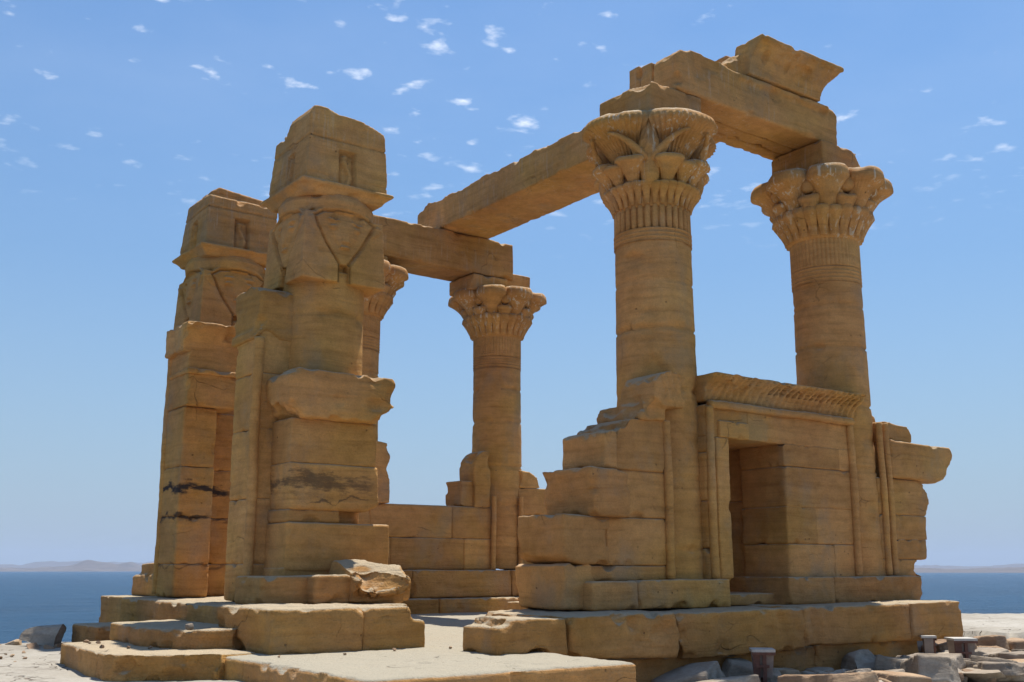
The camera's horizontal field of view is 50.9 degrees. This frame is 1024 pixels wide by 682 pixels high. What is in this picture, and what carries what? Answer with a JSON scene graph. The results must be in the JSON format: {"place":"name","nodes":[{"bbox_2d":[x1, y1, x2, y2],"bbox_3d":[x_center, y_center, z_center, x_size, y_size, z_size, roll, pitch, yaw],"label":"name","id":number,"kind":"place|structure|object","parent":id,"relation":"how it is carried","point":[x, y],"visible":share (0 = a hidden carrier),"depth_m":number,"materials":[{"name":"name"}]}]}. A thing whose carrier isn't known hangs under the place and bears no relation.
{"place":"outdoors","nodes":[
{"label":"outdoors","id":0,"kind":"place"},
{"bbox_2d":[0,560,141,571],"bbox_3d":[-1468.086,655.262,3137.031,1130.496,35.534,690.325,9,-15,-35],"label":"hills","id":1,"kind":"structure","parent":0,"point":[89,566],"depth_m":3117.23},
{"bbox_2d":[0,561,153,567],"bbox_3d":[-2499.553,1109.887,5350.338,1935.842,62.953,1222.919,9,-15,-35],"label":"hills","id":2,"kind":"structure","parent":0,"point":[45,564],"depth_m":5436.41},
{"bbox_2d":[358,256,408,523],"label":"composite column","id":3,"kind":"structure","parent":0,"point":[378,305],"depth_m":18.06,"materials":[{"name":"stone"}]},
{"bbox_2d":[0,572,1023,643],"bbox_3d":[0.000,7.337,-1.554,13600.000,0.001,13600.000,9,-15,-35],"label":"water","id":4,"kind":"structure","parent":0,"point":[68,600],"depth_m":321.49,"materials":[{"name":"blue liquid"}]},
{"bbox_2d":[0,613,1023,681],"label":"ground","id":5,"kind":"structure","parent":0,"point":[42,664],"depth_m":10.73,"materials":[{"name":"beige sand"}]},
{"bbox_2d":[5,639,21,644],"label":"rock","id":6,"kind":"object","parent":5,"relation":"on","point":[16,642],"visible":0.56,"depth_m":12.18,"materials":[{"name":"beige stone"}]},
{"bbox_2d":[26,642,40,648],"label":"rock","id":7,"kind":"object","parent":5,"relation":"on","point":[32,645],"visible":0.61,"depth_m":11.75,"materials":[{"name":"beige stone"}]},
{"bbox_2d":[19,624,65,646],"bbox_3d":[-5.250,3.335,12.194,0.548,0.264,0.352,-6,-13,25],"label":"rock","id":8,"kind":"object","parent":5,"relation":"on","point":[51,635],"visible":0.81,"depth_m":12.09,"materials":[{"name":"grey stone"}]},
{"bbox_2d":[43,645,54,648],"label":"rock","id":9,"kind":"object","parent":5,"relation":"on","point":[47,647],"visible":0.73,"depth_m":11.67,"materials":[{"name":"grey stone"}]},
{"bbox_2d":[72,622,111,641],"bbox_3d":[-4.460,3.369,12.148,0.766,0.354,0.963,9,-15,-35],"label":"stone step","id":10,"kind":"object","parent":5,"relation":"on","point":[99,631],"visible":0.21,"depth_m":11.83,"materials":[{"name":"stone"}]},
{"bbox_2d":[60,640,254,681],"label":"stone step","id":11,"kind":"object","parent":5,"relation":"on","point":[114,660],"visible":0.71,"depth_m":8.56,"materials":[{"name":"stone"}]},
{"bbox_2d":[109,619,242,649],"bbox_3d":[-3.106,2.724,10.005,0.927,0.188,2.238,9,-15,-35],"label":"stone step","id":12,"kind":"object","parent":11,"relation":"on","point":[173,633],"visible":0.78,"depth_m":9.30,"materials":[{"name":"stone"}]},
{"bbox_2d":[185,623,193,629],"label":"pebble","id":13,"kind":"object","parent":12,"relation":"on","point":[189,626],"visible":1,"depth_m":9.17,"materials":[{"name":"beige stone"}]},
{"bbox_2d":[99,595,406,623],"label":"plinth","id":14,"kind":"structure","parent":5,"relation":"on","point":[121,608],"depth_m":12.01,"materials":[{"name":"stone"}]},
{"bbox_2d":[131,563,156,595],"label":"stone block","id":15,"kind":"structure","parent":14,"relation":"on","point":[142,582],"depth_m":13.90,"materials":[{"name":"stone"}]},
{"bbox_2d":[152,321,238,596],"bbox_3d":[-3.798,1.502,13.491,1.088,3.324,0.957,9,-15,-35],"label":"door jamb","id":16,"kind":"object","parent":14,"relation":"on","point":[193,504],"depth_m":13.23,"materials":[{"name":"stone"}]},
{"bbox_2d":[172,188,277,414],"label":"hathor column","id":17,"kind":"structure","parent":14,"relation":"on","point":[221,260],"depth_m":14.37,"materials":[{"name":"stone"}]},
{"bbox_2d":[224,287,294,600],"bbox_3d":[-2.626,1.099,11.759,0.819,3.391,0.815,9,-15,-35],"label":"door jamb","id":18,"kind":"object","parent":14,"relation":"on","point":[261,340],"depth_m":11.46,"materials":[{"name":"stone"}]},
{"bbox_2d":[234,576,307,603],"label":"stone block","id":19,"kind":"structure","parent":14,"relation":"on","point":[269,589],"depth_m":10.32,"materials":[{"name":"stone"}]},
{"bbox_2d":[294,574,350,603],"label":"stone block","id":20,"kind":"structure","parent":14,"relation":"on","point":[328,588],"depth_m":10.40,"materials":[{"name":"stone"}]},
{"bbox_2d":[261,105,393,523],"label":"hathor column","id":21,"kind":"structure","parent":14,"relation":"on","point":[328,195],"depth_m":11.95,"materials":[{"name":"stone"}]},
{"bbox_2d":[262,367,394,575],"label":"pier","id":22,"kind":"structure","parent":14,"relation":"on","point":[323,472],"depth_m":11.18,"materials":[{"name":"stone"}]},
{"bbox_2d":[329,559,410,603],"bbox_3d":[-1.394,2.424,10.787,0.748,0.467,0.628,9,-15,-35],"label":"boulder","id":23,"kind":"object","parent":14,"relation":"on","point":[371,583],"visible":0.81,"depth_m":10.70,"materials":[{"name":"stone"}]},
{"bbox_2d":[224,646,635,681],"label":"terrace slab","id":24,"kind":"structure","parent":5,"relation":"on","point":[438,664],"depth_m":7.90,"materials":[{"name":"stone"}]},
{"bbox_2d":[216,603,363,654],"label":"stone block","id":25,"kind":"structure","parent":24,"relation":"on","point":[279,629],"depth_m":9.02,"materials":[{"name":"stone"}]},
{"bbox_2d":[313,603,424,650],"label":"stone block","id":26,"kind":"structure","parent":24,"relation":"on","point":[391,627],"depth_m":9.41,"materials":[{"name":"stone"}]},
{"bbox_2d":[411,612,487,646],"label":"floor slab","id":27,"kind":"structure","parent":24,"relation":"on","point":[443,629],"depth_m":13.37,"materials":[{"name":"stone"}]},
{"bbox_2d":[463,616,567,655],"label":"stone block","id":28,"kind":"structure","parent":24,"relation":"on","point":[496,635],"depth_m":9.00,"materials":[{"name":"stone"}]},
{"bbox_2d":[368,441,546,613],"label":"screen wall","id":29,"kind":"structure","parent":5,"relation":"on","point":[444,557],"depth_m":18.14,"materials":[{"name":"stone"}]},
{"bbox_2d":[448,273,546,568],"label":"composite column","id":30,"kind":"structure","parent":29,"relation":"on","point":[496,314],"depth_m":19.55,"materials":[{"name":"stone"}]},
{"bbox_2d":[373,215,512,281],"bbox_3d":[-1.632,-1.632,19.434,3.552,0.721,0.816,9,-15,-35],"label":"architrave","id":31,"kind":"object","parent":30,"relation":"on","point":[431,252],"visible":0.74,"depth_m":19.30,"materials":[{"name":"stone"}]},
{"bbox_2d":[418,56,729,238],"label":"roof beam","id":32,"kind":"structure","parent":31,"relation":"on","point":[540,182],"depth_m":17.88,"materials":[{"name":"stone"}]},
{"bbox_2d":[651,661,725,681],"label":"rock","id":33,"kind":"object","parent":5,"relation":"on","point":[698,671],"visible":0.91,"depth_m":9.74,"materials":[{"name":"grey stone"}]},
{"bbox_2d":[485,599,962,681],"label":"plinth","id":34,"kind":"structure","parent":5,"relation":"on","point":[651,643],"depth_m":10.66,"materials":[{"name":"stone"}]},
{"bbox_2d":[515,371,730,610],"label":"screen wall","id":35,"kind":"structure","parent":34,"relation":"on","point":[599,536],"depth_m":10.77,"materials":[{"name":"stone"}]},
{"bbox_2d":[693,372,921,605],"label":"screen wall","id":36,"kind":"structure","parent":34,"relation":"on","point":[779,488],"depth_m":12.47,"materials":[{"name":"stone"}]},
{"bbox_2d":[582,81,717,578],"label":"composite column","id":37,"kind":"structure","parent":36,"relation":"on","point":[651,149],"depth_m":12.03,"materials":[{"name":"stone"}]},
{"bbox_2d":[629,50,836,159],"bbox_3d":[2.877,-2.955,13.732,2.982,0.587,0.912,9,-15,-35],"label":"architrave","id":38,"kind":"object","parent":37,"relation":"on","point":[757,117],"visible":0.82,"depth_m":13.39,"materials":[{"name":"stone"}]},
{"bbox_2d":[721,34,843,101],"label":"cornice block","id":39,"kind":"structure","parent":38,"relation":"on","point":[777,63],"depth_m":13.54,"materials":[{"name":"stone"}]},
{"bbox_2d":[750,140,893,575],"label":"composite column","id":40,"kind":"structure","parent":36,"relation":"on","point":[819,202],"depth_m":13.76,"materials":[{"name":"stone"}]},
{"bbox_2d":[872,416,951,576],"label":"screen wall","id":41,"kind":"structure","parent":36,"relation":"attached to","point":[906,469],"depth_m":13.60,"materials":[{"name":"stone"}]},
{"bbox_2d":[696,674,759,681],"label":"rock","id":42,"kind":"object","parent":5,"relation":"on","point":[750,678],"visible":0.97,"depth_m":9.41,"materials":[{"name":"grey stone"}]},
{"bbox_2d":[721,658,780,681],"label":"rock","id":43,"kind":"object","parent":5,"relation":"on","point":[731,667],"visible":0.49,"depth_m":10.21,"materials":[{"name":"grey stone"}]},
{"bbox_2d":[749,647,775,681],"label":"floodlight","id":44,"kind":"object","parent":5,"relation":"on","point":[762,661],"visible":0.94,"depth_m":9.84,"materials":[{"name":"brown paint"}]},
{"bbox_2d":[773,668,781,674],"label":"rock","id":45,"kind":"object","parent":5,"relation":"on","point":[775,670],"visible":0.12,"depth_m":10.33,"materials":[{"name":"grey stone"}]},
{"bbox_2d":[779,668,799,674],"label":"rock","id":46,"kind":"object","parent":5,"relation":"on","point":[790,671],"visible":0.41,"depth_m":10.63,"materials":[{"name":"grey stone"}]},
{"bbox_2d":[805,667,834,670],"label":"rock","id":47,"kind":"object","parent":5,"relation":"on","point":[822,668],"visible":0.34,"depth_m":11.06,"materials":[{"name":"grey stone"}]},
{"bbox_2d":[777,672,878,681],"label":"rock","id":48,"kind":"object","parent":5,"relation":"on","point":[859,677],"visible":1,"depth_m":9.14,"materials":[{"name":"beige stone"}]},
{"bbox_2d":[823,669,845,673],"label":"rock","id":49,"kind":"object","parent":5,"relation":"on","point":[839,671],"visible":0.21,"depth_m":10.66,"materials":[{"name":"grey stone"}]},
{"bbox_2d":[814,670,825,673],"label":"rock","id":50,"kind":"object","parent":49,"relation":"on","point":[818,672],"visible":0.27,"depth_m":10.68,"materials":[{"name":"grey stone"}]},
{"bbox_2d":[842,668,870,672],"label":"rock","id":51,"kind":"object","parent":5,"relation":"on","point":[861,670],"visible":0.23,"depth_m":10.31,"materials":[{"name":"beige stone"}]},
{"bbox_2d":[841,649,875,670],"bbox_3d":[3.764,3.455,11.315,0.588,0.416,0.838,0,-12,-2],"label":"rock","id":52,"kind":"object","parent":5,"relation":"on","point":[860,659],"visible":0.48,"depth_m":11.21,"materials":[{"name":"grey stone"}]},
{"bbox_2d":[874,655,906,670],"bbox_3d":[4.088,3.394,11.121,0.668,0.305,0.746,-4,-13,17],"label":"rock","id":53,"kind":"object","parent":5,"relation":"on","point":[883,663],"visible":0.3,"depth_m":10.95,"materials":[{"name":"grey stone"}]},
{"bbox_2d":[871,671,931,681],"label":"rock","id":54,"kind":"object","parent":5,"relation":"on","point":[893,676],"visible":0.87,"depth_m":9.85,"materials":[{"name":"beige stone"}]},
{"bbox_2d":[878,677,892,681],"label":"rock","id":55,"kind":"object","parent":54,"relation":"on","point":[883,679],"visible":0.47,"depth_m":9.91,"materials":[{"name":"beige stone"}]},
{"bbox_2d":[917,641,922,651],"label":"rock","id":56,"kind":"object","parent":5,"relation":"on","point":[919,644],"visible":0.07,"depth_m":13.37,"materials":[{"name":"grey stone"}]},
{"bbox_2d":[920,635,936,653],"bbox_3d":[4.659,3.568,11.996,0.160,0.548,0.112,-2,-12,10],"label":"floodlight","id":57,"kind":"object","parent":5,"relation":"on","point":[929,645],"visible":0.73,"depth_m":11.99,"materials":[{"name":"brown paint"}]},
{"bbox_2d":[900,654,960,681],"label":"rock","id":58,"kind":"object","parent":5,"relation":"on","point":[938,669],"visible":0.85,"depth_m":10.20,"materials":[{"name":"grey stone"}]},
{"bbox_2d":[896,655,970,660],"bbox_3d":[4.447,3.404,11.317,0.766,0.202,0.483,0,-12,2],"label":"rock","id":59,"kind":"object","parent":5,"relation":"on","point":[904,656],"visible":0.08,"depth_m":11.26,"materials":[{"name":"beige stone"}]},
{"bbox_2d":[907,653,965,669],"bbox_3d":[4.157,3.387,11.051,0.798,0.349,0.884,9,-15,-35],"label":"rock","id":60,"kind":"object","parent":5,"relation":"on","point":[960,661],"visible":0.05,"depth_m":11.02,"materials":[{"name":"beige stone"}]},
{"bbox_2d":[936,642,947,651],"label":"rock","id":61,"kind":"object","parent":5,"relation":"on","point":[940,647],"visible":0.13,"depth_m":13.01,"materials":[{"name":"grey stone"}]},
{"bbox_2d":[921,639,977,652],"bbox_3d":[5.363,3.862,13.400,0.736,0.422,0.751,-10,-15,39],"label":"rock","id":62,"kind":"object","parent":5,"relation":"on","point":[938,641],"visible":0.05,"depth_m":13.41,"materials":[{"name":"beige stone"}]},
{"bbox_2d":[944,637,977,658],"bbox_3d":[4.870,3.490,11.625,0.258,0.548,0.260,0,-12,-1],"label":"floodlight","id":63,"kind":"object","parent":5,"relation":"on","point":[964,647],"visible":0.72,"depth_m":11.56,"materials":[{"name":"brown paint"}]},
{"bbox_2d":[958,668,967,681],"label":"rock","id":64,"kind":"object","parent":5,"relation":"on","point":[965,678],"visible":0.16,"depth_m":10.56,"materials":[{"name":"beige stone"}]},
{"bbox_2d":[964,660,975,668],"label":"rock","id":65,"kind":"object","parent":5,"relation":"on","point":[969,664],"visible":0.11,"depth_m":11.05,"materials":[{"name":"beige stone"}]},
{"bbox_2d":[975,650,987,655],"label":"rock","id":66,"kind":"object","parent":5,"relation":"on","point":[978,653],"visible":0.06,"depth_m":12.37,"materials":[{"name":"grey stone"}]},
{"bbox_2d":[958,668,1006,681],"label":"rock","id":67,"kind":"object","parent":5,"relation":"on","point":[977,675],"visible":0.5,"depth_m":10.59,"materials":[{"name":"beige stone"}]},
{"bbox_2d":[975,646,994,650],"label":"rock","id":68,"kind":"object","parent":5,"relation":"on","point":[980,648],"visible":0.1,"depth_m":13.40,"materials":[{"name":"beige stone"}]},
{"bbox_2d":[973,635,1009,649],"bbox_3d":[6.249,3.953,14.054,0.370,0.246,0.594,7,-14,-29],"label":"rock","id":69,"kind":"object","parent":5,"relation":"on","point":[993,640],"visible":0.57,"depth_m":13.86,"materials":[{"name":"beige stone"}]},
{"bbox_2d":[970,655,1017,662],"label":"rock","id":70,"kind":"object","parent":5,"relation":"on","point":[974,658],"visible":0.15,"depth_m":11.08,"materials":[{"name":"grey stone"}]},
{"bbox_2d":[977,645,1010,651],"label":"rock","id":71,"kind":"object","parent":5,"relation":"on","point":[995,646],"visible":0.03,"depth_m":13.80,"materials":[{"name":"beige stone"}]},
{"bbox_2d":[981,648,1008,656],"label":"rock","id":72,"kind":"object","parent":5,"relation":"on","point":[992,650],"visible":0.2,"depth_m":12.55,"materials":[{"name":"beige stone"}]},
{"bbox_2d":[973,665,1023,681],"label":"rock","id":73,"kind":"object","parent":5,"relation":"on","point":[1015,678],"visible":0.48,"depth_m":10.77,"materials":[{"name":"beige stone"}]},
{"bbox_2d":[976,661,1023,675],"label":"rock","id":74,"kind":"object","parent":5,"relation":"on","point":[1009,669],"visible":0.65,"depth_m":10.76,"materials":[{"name":"grey stone"}]},
{"bbox_2d":[988,651,1023,658],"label":"rock","id":75,"kind":"object","parent":5,"relation":"on","point":[1013,655],"visible":0.27,"depth_m":11.82,"materials":[{"name":"beige stone"}]},
{"bbox_2d":[1007,638,1023,649],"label":"rock","id":76,"kind":"object","parent":5,"relation":"on","point":[1015,643],"visible":0.62,"depth_m":13.76,"materials":[{"name":"beige stone"}]},
{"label":"rock","id":77,"kind":"object","parent":5,"relation":"on","visible":0},
{"bbox_2d":[885,669,904,671],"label":"rock","id":78,"kind":"object","parent":77,"relation":"on","point":[898,670],"visible":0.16,"depth_m":10.23,"materials":[{"name":"beige stone"}]},
{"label":"rock","id":79,"kind":"object","parent":5,"relation":"on","visible":0},
{"bbox_2d":[801,671,816,674],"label":"rock","id":80,"kind":"object","parent":79,"relation":"on","point":[806,673],"visible":0.4,"depth_m":10.71,"materials":[{"name":"grey stone"}]},
{"bbox_2d":[0,0,1023,569],"label":"sky","id":81,"kind":"structure","parent":0,"point":[118,117],"materials":[{"name":"blue"}]},
{"bbox_2d":[506,601,526,609],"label":"stone block","id":82,"kind":"structure","parent":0,"point":[513,605],"depth_m":15.69,"materials":[{"name":"stone"}]},
{"bbox_2d":[914,567,1023,572],"bbox_3d":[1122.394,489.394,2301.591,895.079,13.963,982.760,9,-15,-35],"label":"hills","id":83,"kind":"structure","parent":0,"point":[980,570],"depth_m":2242.72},
{"bbox_2d":[914,564,1023,568],"bbox_3d":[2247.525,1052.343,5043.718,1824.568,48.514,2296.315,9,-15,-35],"label":"hills","id":84,"kind":"structure","parent":0,"point":[967,567],"depth_m":5068.00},
{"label":"rock","id":85,"kind":"object","parent":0,"visible":0},
{"bbox_2d":[959,672,963,680],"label":"rock","id":86,"kind":"object","parent":85,"relation":"on","point":[961,675],"visible":0.22,"depth_m":10.46,"materials":[{"name":"beige stone"}]}
]}

